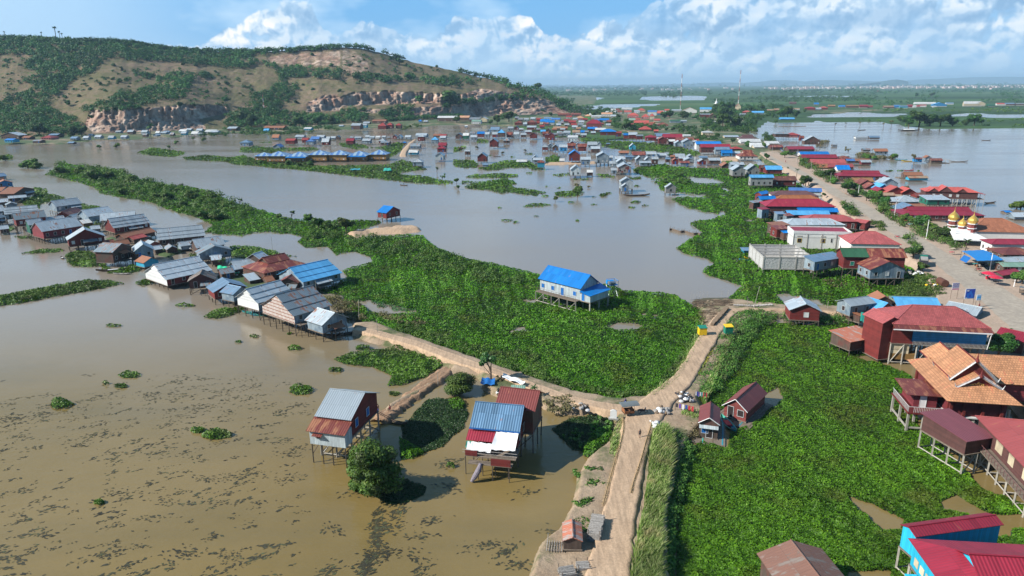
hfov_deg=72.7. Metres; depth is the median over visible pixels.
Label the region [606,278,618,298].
tank tower
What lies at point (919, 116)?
tree
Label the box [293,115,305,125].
tree
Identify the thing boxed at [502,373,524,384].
tarpaulin
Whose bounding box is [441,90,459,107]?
tree
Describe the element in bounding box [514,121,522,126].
town house
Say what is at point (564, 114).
town house
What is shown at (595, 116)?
town house
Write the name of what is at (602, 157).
stilt house
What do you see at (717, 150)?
street house
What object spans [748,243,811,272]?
unfinished building
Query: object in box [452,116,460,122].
tree
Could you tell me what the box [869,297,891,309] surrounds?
stilt house
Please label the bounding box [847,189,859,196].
tree
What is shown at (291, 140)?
stilt house
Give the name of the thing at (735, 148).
street house
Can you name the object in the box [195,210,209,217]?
bush
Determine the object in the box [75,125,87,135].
tree
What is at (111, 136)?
shore house
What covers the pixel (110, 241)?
stilt house
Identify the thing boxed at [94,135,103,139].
shore house
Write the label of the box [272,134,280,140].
stilt house
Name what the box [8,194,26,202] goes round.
stilt house
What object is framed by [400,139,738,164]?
sand path
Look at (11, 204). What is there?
stilt house
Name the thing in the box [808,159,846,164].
street house
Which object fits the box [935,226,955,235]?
tree
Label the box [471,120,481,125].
shore house
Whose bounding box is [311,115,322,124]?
tree
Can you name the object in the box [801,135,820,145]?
street house
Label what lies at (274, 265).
stilt house
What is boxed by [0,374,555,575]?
drifting weed
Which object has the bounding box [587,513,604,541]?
firewood stack
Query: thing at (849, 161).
street house
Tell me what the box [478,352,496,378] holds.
tree
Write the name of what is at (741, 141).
street house
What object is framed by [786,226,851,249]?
white hall
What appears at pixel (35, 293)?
scrub
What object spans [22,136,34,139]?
shore house
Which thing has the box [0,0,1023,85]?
sky
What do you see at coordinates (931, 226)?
tree
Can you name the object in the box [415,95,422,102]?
tree
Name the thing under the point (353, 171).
scrub
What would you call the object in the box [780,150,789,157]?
tree
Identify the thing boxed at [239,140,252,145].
stilt house
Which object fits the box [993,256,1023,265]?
stilt house
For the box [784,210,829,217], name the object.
street house
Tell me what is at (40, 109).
hillside woodland
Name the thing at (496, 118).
tree
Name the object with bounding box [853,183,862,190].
tree
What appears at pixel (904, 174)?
floating house
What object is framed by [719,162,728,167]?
stilt house
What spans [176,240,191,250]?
stilt house
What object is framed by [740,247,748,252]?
houseboat
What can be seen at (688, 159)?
stilt house
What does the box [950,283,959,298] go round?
sign board
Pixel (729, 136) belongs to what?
street house
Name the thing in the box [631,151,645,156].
stilt house
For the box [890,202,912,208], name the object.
street house
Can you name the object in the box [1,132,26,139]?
shore house
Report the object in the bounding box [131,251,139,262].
stilt house
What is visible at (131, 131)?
shore house
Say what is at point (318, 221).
tree
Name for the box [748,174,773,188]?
street house
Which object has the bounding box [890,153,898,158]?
bush
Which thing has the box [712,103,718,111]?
tree
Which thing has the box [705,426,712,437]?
door
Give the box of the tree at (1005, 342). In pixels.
[984,332,1019,354]
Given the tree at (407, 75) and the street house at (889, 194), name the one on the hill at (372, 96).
the tree at (407, 75)
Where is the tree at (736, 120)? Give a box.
[731,116,742,123]
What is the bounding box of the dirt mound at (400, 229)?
[347,225,420,237]
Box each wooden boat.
[96,266,134,270]
[113,272,130,274]
[242,310,262,313]
[326,331,351,335]
[388,419,406,424]
[624,193,649,195]
[721,413,736,431]
[898,129,919,130]
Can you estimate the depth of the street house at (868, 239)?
225.12 m
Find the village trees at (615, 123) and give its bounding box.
[499,104,665,130]
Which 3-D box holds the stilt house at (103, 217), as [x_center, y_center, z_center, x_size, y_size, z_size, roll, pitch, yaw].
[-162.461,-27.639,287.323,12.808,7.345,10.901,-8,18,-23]
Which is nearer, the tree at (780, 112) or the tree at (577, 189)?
the tree at (577, 189)
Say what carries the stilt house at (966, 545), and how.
in the water
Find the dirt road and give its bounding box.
[352,307,844,575]
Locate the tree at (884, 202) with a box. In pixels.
[878,201,889,205]
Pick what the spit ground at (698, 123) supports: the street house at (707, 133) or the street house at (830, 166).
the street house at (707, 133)
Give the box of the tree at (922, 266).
[917,263,925,270]
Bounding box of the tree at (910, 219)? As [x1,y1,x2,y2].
[907,216,918,224]
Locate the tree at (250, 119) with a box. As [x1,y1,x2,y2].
[245,113,257,126]
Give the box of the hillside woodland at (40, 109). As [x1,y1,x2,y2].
[0,34,581,133]
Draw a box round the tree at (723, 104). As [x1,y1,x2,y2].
[716,101,731,112]
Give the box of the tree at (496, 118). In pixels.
[492,114,499,123]
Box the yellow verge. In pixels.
[695,339,717,378]
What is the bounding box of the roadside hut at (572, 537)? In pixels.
[546,518,582,551]
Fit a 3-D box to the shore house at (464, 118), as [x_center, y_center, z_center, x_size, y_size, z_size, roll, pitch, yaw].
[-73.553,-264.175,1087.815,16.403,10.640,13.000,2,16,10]
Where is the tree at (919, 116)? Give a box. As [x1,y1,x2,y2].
[909,110,929,126]
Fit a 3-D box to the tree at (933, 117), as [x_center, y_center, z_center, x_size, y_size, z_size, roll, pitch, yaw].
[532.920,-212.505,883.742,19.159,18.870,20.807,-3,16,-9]
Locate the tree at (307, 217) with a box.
[303,213,313,220]
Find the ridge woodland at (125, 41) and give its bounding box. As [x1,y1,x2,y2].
[1,34,254,51]
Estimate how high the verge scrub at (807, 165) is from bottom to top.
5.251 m
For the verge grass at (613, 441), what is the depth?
126.86 m
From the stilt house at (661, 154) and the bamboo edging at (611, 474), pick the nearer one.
the bamboo edging at (611, 474)
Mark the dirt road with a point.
(611, 552)
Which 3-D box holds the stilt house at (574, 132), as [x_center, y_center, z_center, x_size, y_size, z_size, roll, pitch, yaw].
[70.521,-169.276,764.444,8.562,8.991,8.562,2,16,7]
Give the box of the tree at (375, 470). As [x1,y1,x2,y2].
[347,436,404,497]
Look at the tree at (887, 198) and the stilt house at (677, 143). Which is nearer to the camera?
the tree at (887, 198)
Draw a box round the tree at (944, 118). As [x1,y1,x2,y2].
[935,113,951,125]
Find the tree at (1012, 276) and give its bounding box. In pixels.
[1011,271,1019,282]
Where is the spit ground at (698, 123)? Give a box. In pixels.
[513,109,897,167]
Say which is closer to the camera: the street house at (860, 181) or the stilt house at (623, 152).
the street house at (860, 181)
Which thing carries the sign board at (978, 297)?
on the street ground at (987, 316)
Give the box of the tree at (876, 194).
[867,190,882,197]
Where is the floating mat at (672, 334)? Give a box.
[0,140,1022,575]
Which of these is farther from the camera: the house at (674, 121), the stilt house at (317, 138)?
the house at (674, 121)
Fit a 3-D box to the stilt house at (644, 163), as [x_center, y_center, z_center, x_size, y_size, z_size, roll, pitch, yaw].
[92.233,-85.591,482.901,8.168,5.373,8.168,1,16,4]
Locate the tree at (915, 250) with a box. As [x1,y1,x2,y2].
[904,245,923,258]
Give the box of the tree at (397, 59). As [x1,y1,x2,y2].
[395,57,403,64]
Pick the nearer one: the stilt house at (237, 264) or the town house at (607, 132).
the stilt house at (237, 264)
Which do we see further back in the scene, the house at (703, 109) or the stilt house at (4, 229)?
the house at (703, 109)
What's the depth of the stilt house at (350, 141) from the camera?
677.59 m
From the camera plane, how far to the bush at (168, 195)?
352.32 m
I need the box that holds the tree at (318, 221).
[311,217,324,228]
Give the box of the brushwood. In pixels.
[689,299,733,324]
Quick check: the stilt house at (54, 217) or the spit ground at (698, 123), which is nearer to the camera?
the stilt house at (54, 217)
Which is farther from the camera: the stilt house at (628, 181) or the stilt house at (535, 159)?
the stilt house at (535, 159)
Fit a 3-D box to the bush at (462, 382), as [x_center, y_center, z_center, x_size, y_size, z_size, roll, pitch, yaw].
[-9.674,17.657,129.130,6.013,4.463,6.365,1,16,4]
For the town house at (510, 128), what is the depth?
847.09 m
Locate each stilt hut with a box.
[664,183,676,195]
[784,296,821,326]
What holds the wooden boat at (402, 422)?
on the water
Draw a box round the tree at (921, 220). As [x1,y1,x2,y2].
[913,214,931,224]
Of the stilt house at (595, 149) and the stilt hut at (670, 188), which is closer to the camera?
the stilt hut at (670, 188)
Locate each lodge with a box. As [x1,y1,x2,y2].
[255,152,269,160]
[266,151,290,162]
[285,152,308,162]
[307,150,331,161]
[328,150,351,161]
[347,151,369,161]
[368,150,389,160]
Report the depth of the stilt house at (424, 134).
762.82 m
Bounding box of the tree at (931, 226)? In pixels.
[923,221,938,230]
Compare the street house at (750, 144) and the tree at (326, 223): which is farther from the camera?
the street house at (750, 144)
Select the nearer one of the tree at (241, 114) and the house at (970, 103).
the tree at (241, 114)
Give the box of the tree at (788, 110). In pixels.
[782,106,793,116]
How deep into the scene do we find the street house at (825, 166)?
444.86 m
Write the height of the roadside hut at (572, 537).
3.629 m
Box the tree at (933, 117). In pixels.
[923,113,938,125]
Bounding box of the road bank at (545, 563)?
[352,299,836,575]
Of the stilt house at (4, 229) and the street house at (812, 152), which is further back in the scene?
the street house at (812, 152)
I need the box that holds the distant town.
[566,84,1023,90]
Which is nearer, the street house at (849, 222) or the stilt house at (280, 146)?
the street house at (849, 222)
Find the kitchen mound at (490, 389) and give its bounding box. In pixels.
[481,372,586,415]
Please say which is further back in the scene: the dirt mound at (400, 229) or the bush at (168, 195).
the bush at (168, 195)
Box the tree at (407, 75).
[404,72,412,79]
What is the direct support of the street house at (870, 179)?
on the street ground at (987, 316)
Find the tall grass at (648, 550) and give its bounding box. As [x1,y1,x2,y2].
[629,421,680,575]
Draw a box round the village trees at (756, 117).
[674,102,796,140]
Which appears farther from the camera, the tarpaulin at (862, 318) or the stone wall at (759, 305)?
the stone wall at (759, 305)
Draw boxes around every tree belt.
[666,80,880,102]
[852,81,1023,104]
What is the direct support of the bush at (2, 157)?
on the floating mat at (672, 334)
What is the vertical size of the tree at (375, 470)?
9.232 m
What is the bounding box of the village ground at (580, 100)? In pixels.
[0,95,596,144]
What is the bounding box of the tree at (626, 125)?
[621,121,630,128]
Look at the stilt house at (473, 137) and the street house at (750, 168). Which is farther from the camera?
the stilt house at (473, 137)
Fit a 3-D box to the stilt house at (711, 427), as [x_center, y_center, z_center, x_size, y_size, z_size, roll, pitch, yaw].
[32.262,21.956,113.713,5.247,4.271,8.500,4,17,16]
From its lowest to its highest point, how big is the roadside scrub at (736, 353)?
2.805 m
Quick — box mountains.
[521,77,1023,86]
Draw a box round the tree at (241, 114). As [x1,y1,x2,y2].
[235,111,248,119]
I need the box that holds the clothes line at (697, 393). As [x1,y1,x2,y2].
[695,391,707,402]
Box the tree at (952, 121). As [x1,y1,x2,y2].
[947,117,957,125]
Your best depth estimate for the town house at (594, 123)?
864.65 m
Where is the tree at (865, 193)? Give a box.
[862,191,869,200]
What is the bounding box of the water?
[0,95,1023,575]
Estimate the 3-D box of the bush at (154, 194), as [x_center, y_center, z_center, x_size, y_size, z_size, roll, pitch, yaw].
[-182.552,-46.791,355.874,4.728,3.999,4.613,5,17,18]
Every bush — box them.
[0,155,8,160]
[18,158,37,167]
[28,161,42,168]
[54,167,69,173]
[73,166,84,173]
[85,169,102,179]
[102,171,114,178]
[117,188,127,194]
[124,175,138,183]
[151,193,159,197]
[160,192,173,198]
[176,200,188,207]
[183,189,198,198]
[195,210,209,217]
[205,192,216,200]
[208,209,224,218]
[346,465,360,491]
[443,371,476,395]
[861,153,870,158]
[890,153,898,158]
[1008,201,1023,209]
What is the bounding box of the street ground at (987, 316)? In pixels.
[760,151,1023,418]
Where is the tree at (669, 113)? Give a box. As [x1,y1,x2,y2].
[665,110,673,118]
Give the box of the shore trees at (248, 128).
[0,124,340,136]
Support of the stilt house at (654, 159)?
on the water
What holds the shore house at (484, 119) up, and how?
on the village ground at (580, 100)
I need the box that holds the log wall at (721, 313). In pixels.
[710,307,728,325]
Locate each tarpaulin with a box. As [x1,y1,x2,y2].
[480,377,494,384]
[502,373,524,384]
[860,312,863,322]
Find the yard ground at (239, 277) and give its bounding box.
[106,237,264,287]
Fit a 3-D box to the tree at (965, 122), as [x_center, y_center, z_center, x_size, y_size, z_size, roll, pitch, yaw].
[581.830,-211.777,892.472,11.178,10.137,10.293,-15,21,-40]
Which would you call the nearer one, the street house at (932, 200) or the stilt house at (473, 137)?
the street house at (932, 200)
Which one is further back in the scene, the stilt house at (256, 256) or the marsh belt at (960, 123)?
the marsh belt at (960, 123)
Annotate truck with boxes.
[919,255,928,264]
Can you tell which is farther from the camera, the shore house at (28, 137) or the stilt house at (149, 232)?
the shore house at (28, 137)
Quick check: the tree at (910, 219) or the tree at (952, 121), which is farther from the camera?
the tree at (952, 121)
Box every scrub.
[0,54,481,105]
[0,196,203,300]
[241,123,421,175]
[322,294,426,326]
[390,320,707,397]
[472,156,662,187]
[496,375,578,414]
[562,415,612,477]
[571,465,604,532]
[633,125,796,183]
[662,307,852,575]
[670,336,737,439]
[799,155,833,181]
[819,139,909,187]
[839,177,965,253]
[870,219,946,296]
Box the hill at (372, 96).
[0,39,578,135]
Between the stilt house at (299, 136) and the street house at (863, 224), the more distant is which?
the stilt house at (299, 136)
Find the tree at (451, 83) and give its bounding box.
[447,81,454,87]
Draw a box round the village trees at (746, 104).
[674,103,774,117]
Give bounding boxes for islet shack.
[871,148,888,154]
[1005,212,1023,219]
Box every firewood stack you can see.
[557,563,577,575]
[575,557,590,570]
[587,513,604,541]
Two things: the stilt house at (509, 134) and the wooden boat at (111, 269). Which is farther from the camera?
the stilt house at (509, 134)
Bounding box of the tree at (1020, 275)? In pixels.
[1010,270,1023,283]
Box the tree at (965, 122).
[961,119,969,125]
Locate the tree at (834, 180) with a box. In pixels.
[829,176,838,183]
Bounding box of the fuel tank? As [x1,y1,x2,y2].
[936,277,948,286]
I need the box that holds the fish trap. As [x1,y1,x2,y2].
[669,227,700,234]
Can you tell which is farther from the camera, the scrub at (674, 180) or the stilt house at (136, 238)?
the scrub at (674, 180)
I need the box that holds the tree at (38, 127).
[29,121,47,133]
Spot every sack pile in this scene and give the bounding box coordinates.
[572,402,589,411]
[649,420,659,427]
[653,405,670,414]
[675,391,693,402]
[904,268,923,275]
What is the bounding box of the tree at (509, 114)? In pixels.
[503,111,513,121]
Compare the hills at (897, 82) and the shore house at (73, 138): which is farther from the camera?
the hills at (897, 82)
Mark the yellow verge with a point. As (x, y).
(703, 365)
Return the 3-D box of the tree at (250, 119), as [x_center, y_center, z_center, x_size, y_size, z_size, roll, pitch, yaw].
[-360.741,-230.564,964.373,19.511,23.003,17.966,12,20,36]
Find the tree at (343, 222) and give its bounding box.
[337,217,354,231]
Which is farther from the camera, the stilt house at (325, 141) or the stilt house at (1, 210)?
the stilt house at (325, 141)
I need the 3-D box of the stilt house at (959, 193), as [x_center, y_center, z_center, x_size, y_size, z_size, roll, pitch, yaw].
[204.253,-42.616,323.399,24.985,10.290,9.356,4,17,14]
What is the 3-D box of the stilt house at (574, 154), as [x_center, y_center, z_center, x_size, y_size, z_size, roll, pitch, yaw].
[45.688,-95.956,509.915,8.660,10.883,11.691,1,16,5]
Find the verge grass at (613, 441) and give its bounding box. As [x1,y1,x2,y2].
[609,322,729,454]
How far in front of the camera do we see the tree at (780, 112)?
1138.88 m
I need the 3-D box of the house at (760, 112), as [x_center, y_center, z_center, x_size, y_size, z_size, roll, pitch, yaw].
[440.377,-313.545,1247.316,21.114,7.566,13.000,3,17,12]
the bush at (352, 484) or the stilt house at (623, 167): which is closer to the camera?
the bush at (352, 484)
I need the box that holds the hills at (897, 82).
[845,80,907,85]
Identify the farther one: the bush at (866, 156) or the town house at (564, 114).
the town house at (564, 114)
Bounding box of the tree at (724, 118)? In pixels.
[716,113,730,125]
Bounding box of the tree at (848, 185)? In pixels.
[840,182,855,192]
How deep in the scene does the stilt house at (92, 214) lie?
295.29 m
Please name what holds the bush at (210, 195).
on the floating mat at (672, 334)
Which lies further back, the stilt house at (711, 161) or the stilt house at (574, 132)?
the stilt house at (574, 132)
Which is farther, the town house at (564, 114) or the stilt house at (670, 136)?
the town house at (564, 114)
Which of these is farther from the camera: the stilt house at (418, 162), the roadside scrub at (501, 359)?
the stilt house at (418, 162)
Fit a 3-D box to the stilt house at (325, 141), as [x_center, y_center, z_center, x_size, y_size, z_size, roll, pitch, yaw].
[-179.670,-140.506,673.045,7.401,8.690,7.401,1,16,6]
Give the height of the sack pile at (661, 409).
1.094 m
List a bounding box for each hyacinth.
[0,136,918,504]
[45,162,927,458]
[675,322,1023,575]
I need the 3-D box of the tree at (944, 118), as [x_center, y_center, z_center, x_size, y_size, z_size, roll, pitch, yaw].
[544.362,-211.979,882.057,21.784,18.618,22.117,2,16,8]
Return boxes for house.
[0,173,6,179]
[0,179,12,186]
[0,187,35,197]
[0,198,8,204]
[0,205,5,215]
[0,214,7,224]
[0,225,9,234]
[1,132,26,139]
[3,205,38,222]
[5,138,19,144]
[5,201,16,206]
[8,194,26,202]
[11,210,46,231]
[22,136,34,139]
[25,218,41,239]
[30,216,82,244]
[33,140,45,143]
[41,135,58,139]
[45,215,64,219]
[48,197,82,214]
[49,133,63,136]
[55,207,80,217]
[65,227,104,251]
[67,213,80,221]
[70,136,80,140]
[77,206,112,221]
[79,219,92,226]
[83,136,91,139]
[90,225,100,231]
[93,242,132,266]
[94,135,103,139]
[100,211,135,228]
[101,239,113,242]
[104,213,150,235]
[108,135,116,140]
[113,239,130,244]
[115,227,155,239]
[120,135,129,139]
[127,130,136,134]
[128,233,148,243]
[131,240,154,257]
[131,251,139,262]
[134,255,158,268]
[144,255,211,289]
[145,240,158,245]
[153,245,162,254]
[156,224,205,246]
[163,244,177,252]
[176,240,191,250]
[187,269,216,295]
[190,235,225,253]
[191,131,200,136]
[195,243,231,262]
[206,277,246,304]
[210,254,222,266]
[217,267,234,278]
[220,284,245,306]
[227,126,239,129]
[229,258,254,269]
[230,265,242,274]
[236,279,289,320]
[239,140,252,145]
[241,252,305,279]
[242,272,260,283]
[246,251,267,261]
[260,285,331,335]
[261,275,275,282]
[263,126,286,129]
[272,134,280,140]
[273,143,283,148]
[277,259,341,291]
[281,274,299,289]
[285,138,297,143]
[295,135,305,138]
[305,139,316,144]
[305,307,347,341]
[306,388,400,465]
[310,136,321,141]
[321,138,330,145]
[346,138,355,144]
[351,123,362,128]
[354,136,362,139]
[362,138,371,144]
[372,119,387,122]
[377,205,400,221]
[378,123,387,128]
[380,141,390,144]
[387,123,393,130]
[396,123,401,130]
[408,150,419,154]
[410,143,421,148]
[413,159,423,166]
[415,133,428,137]
[418,134,425,142]
[431,137,438,145]
[435,152,444,161]
[437,116,459,121]
[437,146,446,153]
[438,142,447,146]
[455,133,462,139]
[460,116,470,120]
[463,133,469,140]
[464,401,525,482]
[465,150,470,155]
[469,117,481,122]
[470,135,477,141]
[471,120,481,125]
[477,131,484,137]
[477,152,487,163]
[480,117,488,121]
[484,132,489,138]
[489,138,498,148]
[490,127,499,131]
[492,132,498,138]
[496,386,543,452]
[497,129,504,138]
[503,137,509,143]
[506,132,512,137]
[508,126,513,131]
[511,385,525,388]
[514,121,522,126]
[527,120,536,124]
[527,126,536,130]
[530,132,537,139]
[533,157,542,164]
[535,265,610,311]
[537,160,544,169]
[546,120,554,124]
[547,132,554,139]
[552,144,558,151]
[558,113,570,115]
[559,144,567,152]
[567,143,575,149]
[568,135,577,141]
[568,149,579,162]
[570,164,580,177]
[571,113,580,115]
[572,130,579,136]
[578,144,586,152]
[580,157,590,166]
[586,119,601,128]
[587,127,597,130]
[587,142,596,147]
[587,170,592,175]
[591,115,600,117]
[591,146,599,154]
[595,128,605,131]
[596,151,608,165]
[600,118,608,121]
[600,129,615,139]
[601,112,612,116]
[609,161,615,168]
[610,168,616,174]
[614,156,624,160]
[616,131,621,136]
[616,157,625,167]
[616,162,630,174]
[618,151,628,154]
[619,177,632,191]
[621,183,628,193]
[623,133,627,140]
[624,155,633,159]
[627,113,638,117]
[628,132,636,138]
[629,143,635,150]
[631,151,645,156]
[634,120,648,123]
[635,155,643,163]
[636,134,642,141]
[639,126,651,130]
[639,161,650,166]
[641,114,648,118]
[645,135,656,142]
[646,151,655,157]
[648,110,656,116]
[651,156,658,164]
[655,133,669,136]
[656,153,666,156]
[657,136,666,144]
[662,134,682,139]
[668,139,674,144]
[669,120,680,122]
[671,157,678,165]
[673,140,681,146]
[675,137,693,141]
[679,161,689,166]
[681,138,692,148]
[683,107,696,113]
[683,157,693,162]
[691,401,724,446]
[694,141,721,149]
[697,158,706,164]
[699,113,709,117]
[699,144,730,154]
[700,107,711,112]
[701,131,713,135]
[707,158,720,164]
[714,147,729,156]
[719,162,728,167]
[720,149,732,156]
[720,381,772,429]
[722,135,738,137]
[728,162,744,170]
[729,164,744,178]
[730,146,741,150]
[732,151,740,156]
[736,150,757,160]
[737,135,757,139]
[738,139,760,143]
[744,163,759,174]
[748,143,769,147]
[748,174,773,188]
[748,200,761,211]
[751,111,763,114]
[752,145,767,147]
[754,190,768,199]
[756,196,775,200]
[756,207,769,221]
[757,539,843,575]
[759,165,766,172]
[759,199,835,219]
[763,166,782,174]
[764,141,779,144]
[766,221,789,236]
[768,145,782,149]
[768,190,817,196]
[770,225,787,240]
[773,131,788,139]
[773,176,797,187]
[773,211,785,221]
[776,195,819,198]
[777,218,844,226]
[778,230,787,240]
[779,117,794,119]
[783,213,794,219]
[784,146,814,151]
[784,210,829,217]
[786,132,799,139]
[788,187,821,197]
[796,207,838,214]
[797,151,828,155]
[798,154,837,158]
[798,214,858,231]
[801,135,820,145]
[803,251,841,279]
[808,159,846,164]
[816,164,828,168]
[827,164,853,168]
[829,325,863,355]
[833,165,850,170]
[833,170,889,180]
[835,248,907,279]
[835,296,875,324]
[836,154,849,156]
[837,156,851,158]
[838,231,901,248]
[845,105,858,107]
[845,159,854,164]
[845,311,866,325]
[851,177,873,182]
[852,218,870,231]
[854,136,868,138]
[854,178,871,184]
[856,255,905,287]
[858,160,871,164]
[859,304,994,363]
[862,182,874,189]
[867,290,893,304]
[868,136,879,138]
[869,186,885,190]
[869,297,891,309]
[870,182,885,187]
[874,177,898,186]
[882,192,895,196]
[883,185,903,193]
[887,296,934,305]
[889,197,897,202]
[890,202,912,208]
[890,203,925,205]
[890,206,984,222]
[890,341,1023,431]
[891,296,940,305]
[895,513,1023,575]
[897,195,918,202]
[899,186,916,196]
[901,172,922,177]
[905,176,928,180]
[910,193,919,199]
[912,157,921,161]
[913,102,935,103]
[917,408,1023,517]
[918,195,950,206]
[919,184,985,206]
[922,155,930,161]
[930,158,942,162]
[931,102,946,106]
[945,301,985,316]
[962,101,978,105]
[979,239,1023,250]
[985,247,1023,256]
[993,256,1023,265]
[993,262,1023,270]
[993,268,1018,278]
[995,103,1005,105]
[997,327,1023,354]
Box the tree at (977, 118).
[966,114,984,125]
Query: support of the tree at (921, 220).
on the street ground at (987, 316)
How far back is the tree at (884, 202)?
302.86 m
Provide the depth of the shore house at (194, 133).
820.45 m
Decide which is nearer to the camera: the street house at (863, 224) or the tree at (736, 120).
the street house at (863, 224)
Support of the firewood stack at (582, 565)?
on the road bank at (545, 563)
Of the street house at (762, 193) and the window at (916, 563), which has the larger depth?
the street house at (762, 193)
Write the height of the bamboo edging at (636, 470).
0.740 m
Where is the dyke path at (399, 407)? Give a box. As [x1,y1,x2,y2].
[370,367,451,424]
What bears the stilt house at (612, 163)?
on the water
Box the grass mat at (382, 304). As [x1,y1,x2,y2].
[370,202,911,389]
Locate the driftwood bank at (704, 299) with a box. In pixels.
[693,298,729,316]
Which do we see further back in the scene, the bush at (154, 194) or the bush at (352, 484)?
the bush at (154, 194)
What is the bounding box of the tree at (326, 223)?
[322,220,330,228]
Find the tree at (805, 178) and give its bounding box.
[800,175,812,185]
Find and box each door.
[581,293,584,301]
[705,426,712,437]
[727,405,733,417]
[919,396,927,407]
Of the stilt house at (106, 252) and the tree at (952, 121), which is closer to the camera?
the stilt house at (106, 252)
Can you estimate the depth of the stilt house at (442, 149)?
587.36 m
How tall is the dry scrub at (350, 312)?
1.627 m
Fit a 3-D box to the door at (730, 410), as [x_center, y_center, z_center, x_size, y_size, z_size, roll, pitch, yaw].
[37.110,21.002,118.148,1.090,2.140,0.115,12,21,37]
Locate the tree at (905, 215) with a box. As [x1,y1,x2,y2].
[900,213,909,219]
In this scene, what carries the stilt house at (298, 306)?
on the water
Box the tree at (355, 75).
[352,73,359,80]
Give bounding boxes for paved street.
[761,152,1023,331]
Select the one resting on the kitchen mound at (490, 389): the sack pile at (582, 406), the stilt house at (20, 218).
the sack pile at (582, 406)
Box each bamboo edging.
[601,417,624,504]
[630,420,651,492]
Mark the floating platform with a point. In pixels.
(792, 126)
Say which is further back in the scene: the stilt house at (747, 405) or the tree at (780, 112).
the tree at (780, 112)
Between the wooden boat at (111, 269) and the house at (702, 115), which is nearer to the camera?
the wooden boat at (111, 269)
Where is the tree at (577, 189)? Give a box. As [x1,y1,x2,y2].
[572,186,582,196]
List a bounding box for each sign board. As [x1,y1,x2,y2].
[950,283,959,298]
[963,288,975,302]
[975,294,981,304]
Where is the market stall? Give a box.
[960,250,1002,270]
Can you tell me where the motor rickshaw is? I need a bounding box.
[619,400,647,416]
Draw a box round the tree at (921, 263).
[917,262,929,270]
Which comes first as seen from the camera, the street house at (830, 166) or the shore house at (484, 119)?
the street house at (830, 166)
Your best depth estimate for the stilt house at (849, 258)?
200.74 m
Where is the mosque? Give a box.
[946,207,1023,244]
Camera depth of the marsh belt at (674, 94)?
6706.94 m
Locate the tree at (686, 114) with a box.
[683,112,689,118]
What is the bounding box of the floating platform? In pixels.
[778,124,804,126]
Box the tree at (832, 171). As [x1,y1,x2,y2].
[822,168,835,175]
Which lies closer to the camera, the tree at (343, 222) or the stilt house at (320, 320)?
the stilt house at (320, 320)
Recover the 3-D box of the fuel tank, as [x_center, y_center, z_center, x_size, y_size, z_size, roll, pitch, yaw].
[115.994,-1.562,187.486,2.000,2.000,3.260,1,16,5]
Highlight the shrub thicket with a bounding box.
[47,160,536,284]
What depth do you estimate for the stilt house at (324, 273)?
194.93 m
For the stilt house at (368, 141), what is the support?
on the water
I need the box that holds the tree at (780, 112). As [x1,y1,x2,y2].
[775,108,784,116]
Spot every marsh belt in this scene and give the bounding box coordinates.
[523,83,682,113]
[854,106,1023,126]
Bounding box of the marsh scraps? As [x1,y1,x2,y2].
[327,278,894,321]
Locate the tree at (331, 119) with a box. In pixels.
[326,115,335,125]
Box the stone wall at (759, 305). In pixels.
[734,304,772,306]
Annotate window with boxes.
[355,417,358,427]
[737,409,743,417]
[914,558,918,569]
[919,565,923,575]
[995,440,1003,455]
[1007,453,1014,467]
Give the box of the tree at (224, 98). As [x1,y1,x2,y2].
[221,96,228,103]
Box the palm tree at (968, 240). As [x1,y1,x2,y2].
[963,238,971,253]
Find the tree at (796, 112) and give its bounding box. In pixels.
[793,110,800,115]
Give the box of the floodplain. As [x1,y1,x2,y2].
[513,83,1023,139]
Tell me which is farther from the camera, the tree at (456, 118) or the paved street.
the tree at (456, 118)
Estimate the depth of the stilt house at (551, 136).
696.91 m
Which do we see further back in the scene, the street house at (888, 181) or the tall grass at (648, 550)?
the street house at (888, 181)
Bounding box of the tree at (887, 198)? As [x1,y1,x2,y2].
[877,196,890,202]
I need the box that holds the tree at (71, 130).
[68,126,77,135]
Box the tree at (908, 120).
[902,116,913,126]
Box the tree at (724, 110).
[716,107,728,114]
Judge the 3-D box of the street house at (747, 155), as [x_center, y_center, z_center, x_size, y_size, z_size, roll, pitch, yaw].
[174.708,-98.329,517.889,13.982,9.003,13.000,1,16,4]
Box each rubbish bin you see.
[697,325,706,335]
[723,324,733,333]
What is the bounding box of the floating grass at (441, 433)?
[373,397,613,503]
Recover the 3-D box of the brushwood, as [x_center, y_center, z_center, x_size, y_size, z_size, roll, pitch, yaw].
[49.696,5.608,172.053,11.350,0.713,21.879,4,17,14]
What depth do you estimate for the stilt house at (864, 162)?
480.43 m
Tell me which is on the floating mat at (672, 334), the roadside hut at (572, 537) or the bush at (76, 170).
the bush at (76, 170)
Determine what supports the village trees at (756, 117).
on the spit ground at (698, 123)
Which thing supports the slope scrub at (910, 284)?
on the street ground at (987, 316)
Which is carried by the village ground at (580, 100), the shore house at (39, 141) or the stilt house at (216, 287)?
the shore house at (39, 141)
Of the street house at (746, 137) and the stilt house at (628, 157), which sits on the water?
the stilt house at (628, 157)
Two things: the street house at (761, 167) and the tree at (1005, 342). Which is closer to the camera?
the tree at (1005, 342)
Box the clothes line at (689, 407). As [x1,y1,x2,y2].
[675,403,693,410]
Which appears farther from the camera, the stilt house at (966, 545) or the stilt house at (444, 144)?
the stilt house at (444, 144)
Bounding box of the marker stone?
[608,409,617,419]
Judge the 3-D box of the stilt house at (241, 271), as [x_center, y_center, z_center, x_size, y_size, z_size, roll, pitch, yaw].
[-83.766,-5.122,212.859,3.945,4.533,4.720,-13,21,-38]
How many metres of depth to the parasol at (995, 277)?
186.74 m
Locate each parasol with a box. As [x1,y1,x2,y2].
[981,271,995,279]
[988,275,1002,284]
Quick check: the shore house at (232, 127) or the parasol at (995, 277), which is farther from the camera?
the shore house at (232, 127)

